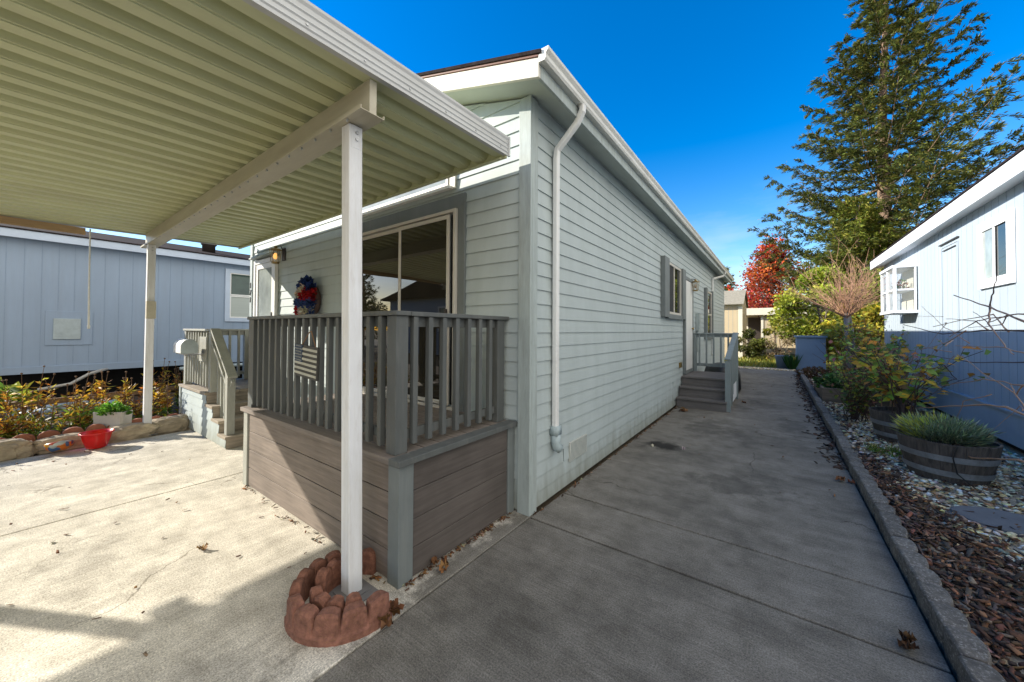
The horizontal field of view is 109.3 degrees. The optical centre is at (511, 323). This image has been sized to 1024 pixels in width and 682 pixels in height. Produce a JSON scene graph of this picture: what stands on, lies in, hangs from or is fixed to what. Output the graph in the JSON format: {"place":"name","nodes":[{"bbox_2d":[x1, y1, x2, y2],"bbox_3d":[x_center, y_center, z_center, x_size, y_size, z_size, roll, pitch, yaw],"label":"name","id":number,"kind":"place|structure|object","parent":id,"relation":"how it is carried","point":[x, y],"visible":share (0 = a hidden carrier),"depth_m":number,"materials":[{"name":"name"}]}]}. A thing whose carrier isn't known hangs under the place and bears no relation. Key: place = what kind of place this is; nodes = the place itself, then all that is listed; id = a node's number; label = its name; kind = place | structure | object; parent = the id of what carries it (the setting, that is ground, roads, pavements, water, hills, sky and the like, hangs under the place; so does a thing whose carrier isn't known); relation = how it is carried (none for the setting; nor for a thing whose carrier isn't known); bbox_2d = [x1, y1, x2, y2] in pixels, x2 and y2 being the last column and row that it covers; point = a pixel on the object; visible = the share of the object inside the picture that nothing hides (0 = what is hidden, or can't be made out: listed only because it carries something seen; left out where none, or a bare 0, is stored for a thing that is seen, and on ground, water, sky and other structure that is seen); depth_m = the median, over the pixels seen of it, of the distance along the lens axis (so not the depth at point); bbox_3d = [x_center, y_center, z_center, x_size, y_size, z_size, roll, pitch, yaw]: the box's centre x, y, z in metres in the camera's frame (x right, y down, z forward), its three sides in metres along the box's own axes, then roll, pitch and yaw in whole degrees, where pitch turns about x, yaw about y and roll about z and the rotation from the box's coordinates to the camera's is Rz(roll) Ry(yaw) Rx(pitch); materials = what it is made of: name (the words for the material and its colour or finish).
{"place":"outdoors","nodes":[
{"label":"outdoors","id":0,"kind":"place"},
{"bbox_2d":[43,440,73,451],"bbox_3d":[-5.571,1.500,4.467,0.240,0.143,0.239,0,-1,36],"label":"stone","id":1,"kind":"object","parent":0,"point":[58,446],"visible":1,"depth_m":4.41,"materials":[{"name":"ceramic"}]},
{"bbox_2d":[6,392,184,450],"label":"flower bed soil","id":2,"kind":"structure","parent":0,"point":[137,398],"depth_m":6.79,"materials":[{"name":"soil"}]},
{"bbox_2d":[0,411,21,438],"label":"dry perennial","id":3,"kind":"object","parent":2,"relation":"on","point":[7,431],"visible":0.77,"depth_m":4.72,"materials":[{"name":"green plant"}]},
{"bbox_2d":[0,377,41,423],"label":"leafy plant","id":4,"kind":"object","parent":2,"relation":"on","point":[13,388],"visible":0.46,"depth_m":5.52,"materials":[{"name":"green plant"}]},
{"bbox_2d":[0,365,57,434],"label":"dry perennial","id":5,"kind":"object","parent":2,"relation":"on","point":[4,407],"visible":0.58,"depth_m":5.17,"materials":[{"name":"orange plant"}]},
{"bbox_2d":[8,397,77,439],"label":"dry perennial","id":6,"kind":"object","parent":2,"relation":"on","point":[35,428],"visible":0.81,"depth_m":4.92,"materials":[{"name":"green plant"}]},
{"bbox_2d":[37,430,60,439],"bbox_3d":[-5.984,1.473,4.693,0.058,0.195,0.190,0,-1,36],"label":"scallop tile","id":7,"kind":"object","parent":2,"relation":"on","point":[47,433],"visible":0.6,"depth_m":4.67,"materials":[{"name":"ceramic"}]},
{"bbox_2d":[42,371,99,431],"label":"dry perennial","id":8,"kind":"object","parent":2,"relation":"on","point":[78,399],"visible":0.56,"depth_m":5.35,"materials":[{"name":"orange plant"}]},
{"bbox_2d":[67,398,98,431],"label":"dry perennial","id":9,"kind":"object","parent":2,"relation":"on","point":[81,421],"visible":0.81,"depth_m":5.16,"materials":[{"name":"green plant"}]},
{"bbox_2d":[74,370,127,418],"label":"dry perennial","id":10,"kind":"object","parent":2,"relation":"on","point":[102,396],"visible":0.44,"depth_m":5.79,"materials":[{"name":"yellow plant"}]},
{"bbox_2d":[114,371,142,418],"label":"dry perennial","id":11,"kind":"object","parent":2,"relation":"on","point":[122,396],"visible":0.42,"depth_m":5.66,"materials":[{"name":"yellow plant"}]},
{"bbox_2d":[128,386,170,418],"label":"dry perennial","id":12,"kind":"object","parent":2,"relation":"on","point":[136,413],"visible":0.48,"depth_m":5.62,"materials":[{"name":"brown plant"}]},
{"bbox_2d":[141,358,171,415],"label":"dry perennial","id":13,"kind":"object","parent":2,"relation":"on","point":[161,381],"visible":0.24,"depth_m":6.25,"materials":[{"name":"brown plant"}]},
{"bbox_2d":[152,375,178,416],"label":"dry perennial","id":14,"kind":"object","parent":2,"relation":"on","point":[166,408],"visible":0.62,"depth_m":5.91,"materials":[{"name":"brown plant"}]},
{"bbox_2d":[171,361,183,406],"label":"dry perennial","id":15,"kind":"object","parent":2,"relation":"on","point":[175,380],"visible":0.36,"depth_m":6.71,"materials":[{"name":"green plant"}]},
{"bbox_2d":[0,428,532,681],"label":"driveway","id":16,"kind":"structure","parent":0,"point":[215,610],"depth_m":2.33,"materials":[{"name":"concrete"}]},
{"bbox_2d":[78,428,114,449],"bbox_3d":[-5.330,1.486,4.663,0.312,0.204,0.312,0,-1,36],"label":"plastic bowl","id":17,"kind":"object","parent":16,"relation":"on","point":[95,439],"visible":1,"depth_m":4.61,"materials":[{"name":"plastic"}]},
{"bbox_2d":[178,328,286,448],"bbox_3d":[-4.253,0.843,5.643,2.195,1.544,0.952,0,-1,36],"label":"entry porch","id":18,"kind":"object","parent":16,"relation":"on","point":[213,394],"visible":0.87,"depth_m":5.17,"materials":[{"name":"grey wood"}]},
{"bbox_2d":[173,339,203,356],"bbox_3d":[-4.628,0.342,5.215,0.418,0.258,0.278,0,-1,36],"label":"mailbox","id":19,"kind":"object","parent":18,"relation":"attached to","point":[185,346],"visible":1,"depth_m":5.07,"materials":[{"name":"white metal"}]},
{"bbox_2d":[180,339,197,353],"bbox_3d":[-4.492,0.312,5.060,0.016,0.201,0.187,0,-1,36],"label":"door","id":20,"kind":"structure","parent":19,"relation":"in","point":[189,346],"depth_m":5.05,"materials":[{"name":"metal"}]},
{"bbox_2d":[0,0,509,601],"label":"carport","id":21,"kind":"object","parent":16,"relation":"on","point":[238,124],"visible":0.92,"depth_m":2.37,"materials":[{"name":"metal"}]},
{"bbox_2d":[87,229,90,328],"bbox_3d":[-5.910,-0.633,5.079,0.048,1.400,0.030,0,-1,14],"label":"hanging wand","id":22,"kind":"object","parent":21,"relation":"hanging from","point":[88,322],"visible":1,"depth_m":5.08,"materials":[{"name":"plastic"}]},
{"bbox_2d":[289,550,340,601],"bbox_3d":[-1.169,1.502,2.147,0.126,0.151,0.401,0,-1,16],"label":"edging block","id":23,"kind":"object","parent":16,"relation":"on","point":[303,583],"depth_m":2.10,"materials":[{"name":"red concrete"}]},
{"bbox_2d":[315,558,340,593],"bbox_3d":[-1.055,1.501,2.179,0.112,0.156,0.285,0,-1,36],"label":"edging block","id":24,"kind":"object","parent":16,"relation":"on","point":[328,578],"depth_m":2.13,"materials":[{"name":"red concrete"}]},
{"bbox_2d":[309,585,361,613],"bbox_3d":[-0.952,1.500,1.920,0.351,0.151,0.131,0,-1,13],"label":"edging block","id":25,"kind":"object","parent":16,"relation":"on","point":[319,598],"depth_m":1.90,"materials":[{"name":"red concrete"}]},
{"bbox_2d":[284,589,391,647],"bbox_3d":[-0.917,1.499,1.867,0.559,0.151,0.202,0,-1,-4],"label":"edging block","id":26,"kind":"object","parent":16,"relation":"on","point":[309,625],"depth_m":1.81,"materials":[{"name":"red concrete"}]},
{"bbox_2d":[362,547,376,574],"bbox_3d":[-0.969,1.511,2.315,0.238,0.141,0.090,0,-1,-9],"label":"edging block","id":27,"kind":"object","parent":16,"relation":"on","point":[368,561],"depth_m":2.29,"materials":[{"name":"red concrete"}]},
{"bbox_2d":[240,310,516,588],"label":"deck","id":28,"kind":"structure","parent":16,"relation":"on","point":[438,482],"depth_m":2.67,"materials":[{"name":"paint"}]},
{"bbox_2d":[294,331,319,380],"bbox_3d":[-1.634,0.247,2.886,0.377,0.386,0.026,0,-1,36],"label":"flag plaque","id":29,"kind":"object","parent":28,"relation":"hanging from","point":[306,365],"visible":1,"depth_m":2.86,"materials":[{"name":"wood"}]},
{"bbox_2d":[377,598,404,630],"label":"dry leaf","id":30,"kind":"object","parent":16,"relation":"on","point":[396,607],"visible":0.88,"depth_m":1.93,"materials":[{"name":"brown plant"}]},
{"bbox_2d":[431,555,448,572],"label":"dry leaf","id":31,"kind":"object","parent":16,"relation":"on","point":[441,565],"visible":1,"depth_m":2.33,"materials":[{"name":"brown plant"}]},
{"bbox_2d":[249,45,734,516],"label":"house","id":32,"kind":"structure","parent":16,"relation":"on","point":[565,237],"depth_m":3.80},
{"bbox_2d":[249,251,278,315],"bbox_3d":[-4.244,-0.141,6.178,0.950,2.209,0.121,0,-1,36],"label":"front door","id":33,"kind":"structure","parent":32,"relation":"in","point":[265,280],"depth_m":6.19,"materials":[{"name":"white paint"}]},
{"bbox_2d":[293,275,320,314],"bbox_3d":[-2.922,-0.333,5.152,0.579,0.733,0.232,0,-1,36],"label":"wreath","id":34,"kind":"object","parent":32,"relation":"attached to","point":[305,299],"visible":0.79,"depth_m":5.06,"materials":[{"name":"fabric"}]},
{"bbox_2d":[362,176,455,216],"bbox_3d":[-1.311,-1.612,4.119,1.850,0.560,0.050,0,-1,36],"label":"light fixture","id":35,"kind":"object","parent":32,"relation":"in","point":[448,184],"depth_m":3.94,"materials":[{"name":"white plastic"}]},
{"bbox_2d":[362,192,466,411],"bbox_3d":[-1.268,-0.178,4.052,1.985,2.170,0.080,0,-1,36],"label":"sliding door","id":36,"kind":"structure","parent":32,"relation":"in","point":[406,267],"depth_m":3.82,"materials":[{"name":"glass"}]},
{"bbox_2d":[661,255,685,319],"bbox_3d":[3.259,-0.655,7.277,0.079,1.120,1.860,0,-1,36],"label":"window","id":37,"kind":"structure","parent":32,"relation":"in","point":[673,279],"depth_m":7.22,"materials":[{"name":"white plastic"}]},
{"bbox_2d":[683,276,693,374],"bbox_3d":[4.128,0.029,8.455,0.085,2.200,0.970,0,-1,36],"label":"side door","id":38,"kind":"structure","parent":32,"relation":"in","point":[688,323],"depth_m":8.40,"materials":[{"name":"paint"}]},
{"bbox_2d":[704,287,713,339],"bbox_3d":[5.973,-0.290,11.009,0.074,1.500,1.380,0,-1,36],"label":"window","id":39,"kind":"structure","parent":32,"relation":"in","point":[708,297],"depth_m":11.05,"materials":[{"name":"white plastic"}]},
{"bbox_2d":[34,351,957,681],"bbox_3d":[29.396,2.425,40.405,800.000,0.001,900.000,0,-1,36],"label":"ground","id":40,"kind":"structure","parent":0,"point":[558,493],"depth_m":4.05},
{"bbox_2d":[0,438,38,461],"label":"kerb stone","id":41,"kind":"object","parent":40,"relation":"on","point":[15,448],"visible":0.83,"depth_m":4.29,"materials":[{"name":"stone"}]},
{"bbox_2d":[33,432,84,454],"bbox_3d":[-5.760,1.536,4.678,0.266,0.226,0.585,0,-1,40],"label":"kerb stone","id":42,"kind":"object","parent":40,"relation":"on","point":[39,444],"visible":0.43,"depth_m":4.60,"materials":[{"name":"stone"}]},
{"bbox_2d":[46,401,88,413],"bbox_3d":[-7.985,1.512,6.527,0.403,0.281,0.554,-1,-1,44],"label":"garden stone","id":43,"kind":"object","parent":40,"relation":"on","point":[59,407],"visible":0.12,"depth_m":6.36,"materials":[{"name":"stone"}]},
{"bbox_2d":[0,386,177,425],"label":"garden rail","id":44,"kind":"object","parent":40,"relation":"on","point":[61,400],"visible":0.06,"depth_m":5.88,"materials":[{"name":"wood"}]},
{"bbox_2d":[0,223,249,402],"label":"neighbour house","id":45,"kind":"structure","parent":40,"relation":"on","point":[43,296],"depth_m":7.69,"materials":[{"name":"blue"}]},
{"bbox_2d":[224,268,249,321],"bbox_3d":[-7.059,-0.740,9.824,0.030,1.370,1.140,0,-1,36],"label":"window","id":46,"kind":"structure","parent":45,"relation":"in","point":[237,282],"depth_m":9.57,"materials":[{"name":"clear glass"}]},
{"bbox_2d":[108,422,159,443],"bbox_3d":[-5.380,1.542,5.100,0.272,0.270,0.627,0,-1,38],"label":"kerb stone","id":47,"kind":"object","parent":40,"relation":"on","point":[127,432],"visible":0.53,"depth_m":5.06,"materials":[{"name":"stone"}]},
{"bbox_2d":[93,410,132,427],"bbox_3d":[-5.697,1.371,5.179,0.403,0.256,0.160,0,-1,-2],"label":"trough planter","id":48,"kind":"object","parent":47,"relation":"on","point":[117,418],"visible":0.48,"depth_m":5.11,"materials":[{"name":"plastic"}]},
{"bbox_2d":[89,399,134,415],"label":"bedding plant","id":49,"kind":"object","parent":48,"relation":"in","point":[117,406],"visible":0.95,"depth_m":5.14,"materials":[{"name":"green plant"}]},
{"bbox_2d":[152,414,188,435],"bbox_3d":[-5.173,1.547,5.483,0.272,0.313,0.640,0,-1,40],"label":"kerb stone","id":50,"kind":"object","parent":40,"relation":"on","point":[173,424],"visible":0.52,"depth_m":5.43,"materials":[{"name":"stone"}]},
{"bbox_2d":[724,290,748,357],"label":"shed","id":51,"kind":"structure","parent":40,"relation":"on","point":[735,309],"depth_m":20.72,"materials":[{"name":"beige"}]},
{"bbox_2d":[724,231,811,316],"bbox_3d":[20.525,-2.615,29.599,6.315,9.517,6.431,0,-1,-3],"label":"maple tree","id":52,"kind":"object","parent":40,"relation":"on","point":[762,297],"visible":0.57,"depth_m":28.76,"materials":[{"name":"red plant"}]},
{"bbox_2d":[747,308,845,355],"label":"neighbour house","id":53,"kind":"structure","parent":40,"relation":"on","point":[756,322],"depth_m":25.40,"materials":[{"name":"beige"}]},
{"bbox_2d":[748,317,760,342],"bbox_3d":[18.582,0.802,27.842,0.800,2.600,0.070,0,-1,36],"label":"carport door","id":54,"kind":"structure","parent":53,"relation":"in","point":[753,322],"depth_m":27.77,"materials":[{"name":"metal"}]},
{"bbox_2d":[831,427,844,445],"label":"kerb block","id":55,"kind":"structure","parent":40,"relation":"on","point":[836,431],"depth_m":5.21,"materials":[{"name":"concrete"}]},
{"bbox_2d":[836,436,851,456],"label":"kerb block","id":56,"kind":"structure","parent":40,"relation":"on","point":[842,441],"depth_m":4.74,"materials":[{"name":"concrete"}]},
{"bbox_2d":[841,448,861,469],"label":"kerb block","id":57,"kind":"structure","parent":40,"relation":"on","point":[848,455],"depth_m":4.27,"materials":[{"name":"concrete"}]},
{"bbox_2d":[835,299,884,369],"bbox_3d":[12.183,0.506,12.372,1.808,2.642,2.227,1,-1,-21],"label":"garden shrub","id":58,"kind":"object","parent":40,"relation":"on","point":[875,318],"visible":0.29,"depth_m":12.04,"materials":[{"name":"yellow plant"}]},
{"bbox_2d":[849,461,873,491],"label":"kerb block","id":59,"kind":"structure","parent":40,"relation":"on","point":[858,471],"depth_m":3.78,"materials":[{"name":"concrete"}]},
{"bbox_2d":[860,479,888,518],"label":"kerb block","id":60,"kind":"structure","parent":40,"relation":"on","point":[871,493],"depth_m":3.28,"materials":[{"name":"concrete"}]},
{"bbox_2d":[747,0,1023,296],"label":"conifer","id":61,"kind":"object","parent":40,"relation":"on","point":[884,165],"visible":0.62,"depth_m":21.29,"materials":[{"name":"green plant"}]},
{"bbox_2d":[874,503,907,551],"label":"kerb block","id":62,"kind":"structure","parent":40,"relation":"on","point":[888,522],"depth_m":2.79,"materials":[{"name":"concrete"}]},
{"bbox_2d":[805,373,1023,673],"bbox_3d":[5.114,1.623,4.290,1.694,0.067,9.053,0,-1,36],"label":"gravel","id":63,"kind":"structure","parent":40,"relation":"on","point":[1003,493],"depth_m":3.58,"materials":[{"name":"grey gravel"}]},
{"bbox_2d":[795,366,832,378],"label":"border plant","id":64,"kind":"object","parent":63,"relation":"on","point":[809,371],"visible":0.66,"depth_m":12.39,"materials":[{"name":"brown plant"}]},
{"bbox_2d":[742,237,886,370],"bbox_3d":[9.786,-0.361,10.544,3.801,4.276,4.281,1,-1,-28],"label":"bare tree","id":65,"kind":"object","parent":63,"relation":"on","point":[849,308],"visible":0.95,"depth_m":10.45,"materials":[{"name":"brown plant"}]},
{"bbox_2d":[814,381,894,406],"bbox_3d":[7.928,1.571,8.424,1.300,0.320,2.100,0,-1,36],"label":"timber planter","id":66,"kind":"object","parent":63,"relation":"on","point":[825,395],"visible":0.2,"depth_m":7.86,"materials":[{"name":"wood"}]},
{"bbox_2d":[812,372,852,388],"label":"leafy greens","id":67,"kind":"object","parent":66,"relation":"in","point":[831,380],"visible":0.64,"depth_m":8.27,"materials":[{"name":"green plant"}]},
{"bbox_2d":[818,358,895,421],"bbox_3d":[5.995,1.131,6.215,0.962,1.131,0.848,0,-1,-9],"label":"rose bush","id":68,"kind":"object","parent":63,"relation":"on","point":[855,405],"visible":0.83,"depth_m":6.22,"materials":[{"name":"green plant"}]},
{"bbox_2d":[823,332,904,414],"bbox_3d":[6.526,0.921,6.767,1.164,1.558,1.062,0,-1,36],"label":"rose bush","id":69,"kind":"object","parent":63,"relation":"on","point":[833,356],"visible":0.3,"depth_m":6.73,"materials":[{"name":"green plant"}]},
{"bbox_2d":[824,315,908,372],"bbox_3d":[9.140,0.744,9.336,1.875,2.025,1.860,1,-1,-29],"label":"berry bush","id":70,"kind":"object","parent":63,"relation":"on","point":[851,337],"visible":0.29,"depth_m":9.36,"materials":[{"name":"green plant"}]},
{"bbox_2d":[863,443,901,458],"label":"grass","id":71,"kind":"structure","parent":63,"relation":"on","point":[894,449],"depth_m":4.62,"materials":[{"name":"green plant"}]},
{"bbox_2d":[859,334,944,408],"bbox_3d":[7.532,0.947,6.893,1.484,1.526,1.300,1,-1,-33],"label":"berry bush","id":72,"kind":"object","parent":63,"relation":"on","point":[913,356],"visible":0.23,"depth_m":6.73,"materials":[{"name":"green plant"}]},
{"bbox_2d":[869,406,938,442],"bbox_3d":[5.525,1.447,5.103,0.739,0.434,0.733,0,-1,36],"label":"barrel planter","id":73,"kind":"object","parent":63,"relation":"on","point":[881,418],"visible":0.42,"depth_m":5.10,"materials":[{"name":"wood"}]},
{"bbox_2d":[838,329,991,415],"bbox_3d":[5.607,0.690,5.106,1.464,1.242,1.692,0,-1,36],"label":"bramble","id":74,"kind":"object","parent":73,"relation":"in","point":[900,392],"visible":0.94,"depth_m":5.11,"materials":[{"name":"plant"}]},
{"bbox_2d":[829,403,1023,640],"bbox_3d":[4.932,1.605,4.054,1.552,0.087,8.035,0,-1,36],"label":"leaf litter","id":75,"kind":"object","parent":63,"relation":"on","point":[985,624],"visible":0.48,"depth_m":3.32,"materials":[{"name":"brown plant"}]},
{"bbox_2d":[858,454,1023,681],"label":"bark mulch","id":76,"kind":"object","parent":63,"relation":"on","point":[1007,640],"visible":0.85,"depth_m":2.33,"materials":[{"name":"brown wood"}]},
{"bbox_2d":[896,428,1009,496],"bbox_3d":[4.625,1.421,3.866,0.740,0.435,0.754,0,-1,36],"label":"barrel planter","id":77,"kind":"object","parent":63,"relation":"on","point":[952,464],"visible":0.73,"depth_m":3.65,"materials":[{"name":"wood"}]},
{"bbox_2d":[890,410,1004,446],"bbox_3d":[4.618,1.100,3.894,0.826,0.367,0.802,0,-1,36],"label":"lavender","id":78,"kind":"object","parent":77,"relation":"on","point":[932,427],"visible":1,"depth_m":3.78,"materials":[{"name":"green plant"}]},
{"bbox_2d":[903,275,1023,462],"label":"bare vine","id":79,"kind":"object","parent":63,"relation":"on","point":[1003,343],"visible":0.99,"depth_m":3.30,"materials":[{"name":"brown plant"}]},
{"bbox_2d":[947,506,1023,534],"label":"stepping stone","id":80,"kind":"object","parent":63,"relation":"on","point":[982,516],"visible":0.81,"depth_m":2.94,"materials":[{"name":"grey stone"}]},
{"bbox_2d":[890,536,941,600],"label":"kerb block","id":81,"kind":"structure","parent":40,"relation":"on","point":[911,563],"depth_m":2.31,"materials":[{"name":"grey concrete"}]},
{"bbox_2d":[869,146,1023,452],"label":"neighbour house","id":82,"kind":"structure","parent":40,"relation":"on","point":[968,243],"depth_m":5.59,"materials":[{"name":"blue"}]},
{"bbox_2d":[879,264,918,314],"bbox_3d":[8.842,-0.751,8.331,0.390,1.050,1.210,0,-1,36],"label":"bay window","id":83,"kind":"structure","parent":82,"relation":"in","point":[909,303],"depth_m":8.11,"materials":[{"name":"clear glass"}]},
{"bbox_2d":[938,236,959,391],"bbox_3d":[7.601,-0.155,6.316,0.026,2.580,0.850,0,-1,36],"label":"access door","id":84,"kind":"structure","parent":82,"relation":"in","point":[956,236],"depth_m":6.20,"materials":[{"name":"blue"}]},
{"bbox_2d":[977,208,1015,289],"bbox_3d":[6.617,-0.987,4.977,0.035,0.950,0.960,0,-1,36],"label":"window","id":85,"kind":"structure","parent":82,"relation":"in","point":[996,248],"depth_m":4.93,"materials":[{"name":"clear glass"}]},
{"bbox_2d":[917,581,991,680],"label":"kerb block","id":86,"kind":"structure","parent":40,"relation":"on","point":[946,621],"depth_m":1.81,"materials":[{"name":"grey concrete"}]},
{"bbox_2d":[957,655,1005,681],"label":"kerb block","id":87,"kind":"structure","parent":40,"relation":"on","point":[971,670],"depth_m":1.55,"materials":[{"name":"concrete"}]},
{"bbox_2d":[82,0,1023,305],"label":"sky","id":88,"kind":"structure","parent":0,"point":[708,95],"materials":[{"name":"blue"}]},
{"bbox_2d":[315,368,955,681],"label":"path","id":89,"kind":"structure","parent":0,"point":[710,553],"depth_m":2.23,"materials":[{"name":"concrete"}]},
{"bbox_2d":[8,381,834,656],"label":"leaf litter","id":90,"kind":"object","parent":89,"relation":"on","point":[374,577],"visible":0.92,"depth_m":2.71,"materials":[{"name":"brown plant"}]},
{"bbox_2d":[676,332,738,411],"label":"side steps","id":91,"kind":"structure","parent":89,"relation":"on","point":[726,385],"depth_m":7.51,"materials":[{"name":"paint"}]},
{"bbox_2d":[790,374,889,474],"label":"leaf litter","id":92,"kind":"object","parent":89,"relation":"on","point":[799,381],"visible":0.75,"depth_m":5.67,"materials":[{"name":"brown dry leaves"}]},
{"bbox_2d":[897,629,919,649],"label":"dry leaf","id":93,"kind":"object","parent":89,"relation":"on","point":[907,639],"visible":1,"depth_m":1.76,"materials":[{"name":"brown plant"}]},
{"bbox_2d":[724,354,845,371],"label":"lawn","id":94,"kind":"structure","parent":0,"point":[768,364],"depth_m":16.42,"materials":[{"name":"plant"}]},
{"bbox_2d":[738,328,766,357],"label":"garden shrub","id":95,"kind":"object","parent":94,"relation":"on","point":[757,347],"visible":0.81,"depth_m":19.10,"materials":[{"name":"green plant"}]},
{"bbox_2d":[761,316,786,351],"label":"garden shrub","id":96,"kind":"object","parent":94,"relation":"on","point":[767,331],"visible":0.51,"depth_m":19.85,"materials":[{"name":"green plant"}]},
{"bbox_2d":[765,330,794,358],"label":"garden shrub","id":97,"kind":"object","parent":94,"relation":"on","point":[786,341],"visible":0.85,"depth_m":18.24,"materials":[{"name":"beige plant"}]},
{"bbox_2d":[774,355,789,368],"bbox_3d":[11.345,1.589,15.214,0.580,0.540,0.574,0,-1,36],"label":"garden pot","id":98,"kind":"object","parent":94,"relation":"on","point":[780,363],"visible":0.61,"depth_m":15.10,"materials":[{"name":"ceramic"}]},
{"bbox_2d":[794,335,827,369],"bbox_3d":[12.063,1.167,14.700,1.010,1.375,0.920,0,-1,36],"label":"utility cabinet","id":99,"kind":"object","parent":94,"relation":"on","point":[806,347],"visible":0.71,"depth_m":14.38,"materials":[{"name":"metal"}]},
{"bbox_2d":[766,261,860,339],"bbox_3d":[14.654,-0.577,17.383,3.432,4.982,3.625,1,-1,-24],"label":"garden tree","id":100,"kind":"object","parent":94,"relation":"on","point":[810,325],"visible":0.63,"depth_m":17.42,"materials":[{"name":"green plant"}]},
{"bbox_2d":[766,191,908,348],"bbox_3d":[20.531,-2.947,21.642,8.229,9.938,8.387,0,-1,-5],"label":"leafy tree","id":101,"kind":"object","parent":94,"relation":"on","point":[858,233],"visible":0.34,"depth_m":20.99,"materials":[{"name":"green plant"}]},
{"bbox_2d":[819,300,865,361],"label":"garden shrub","id":102,"kind":"object","parent":94,"relation":"on","point":[827,325],"visible":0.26,"depth_m":14.04,"materials":[{"name":"green plant"}]},
{"bbox_2d":[831,266,884,344],"bbox_3d":[15.935,-0.569,15.077,4.122,4.921,4.226,0,-1,36],"label":"garden shrub","id":103,"kind":"object","parent":94,"relation":"on","point":[877,279],"visible":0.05,"depth_m":15.09,"materials":[{"name":"green plant"}]},
{"label":"pebble strip","id":104,"kind":"structure","parent":0,"visible":0},
{"bbox_2d":[782,352,802,368],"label":"strappy plant","id":105,"kind":"object","parent":104,"relation":"on","point":[790,363],"visible":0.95,"depth_m":14.57,"materials":[{"name":"green plant"}]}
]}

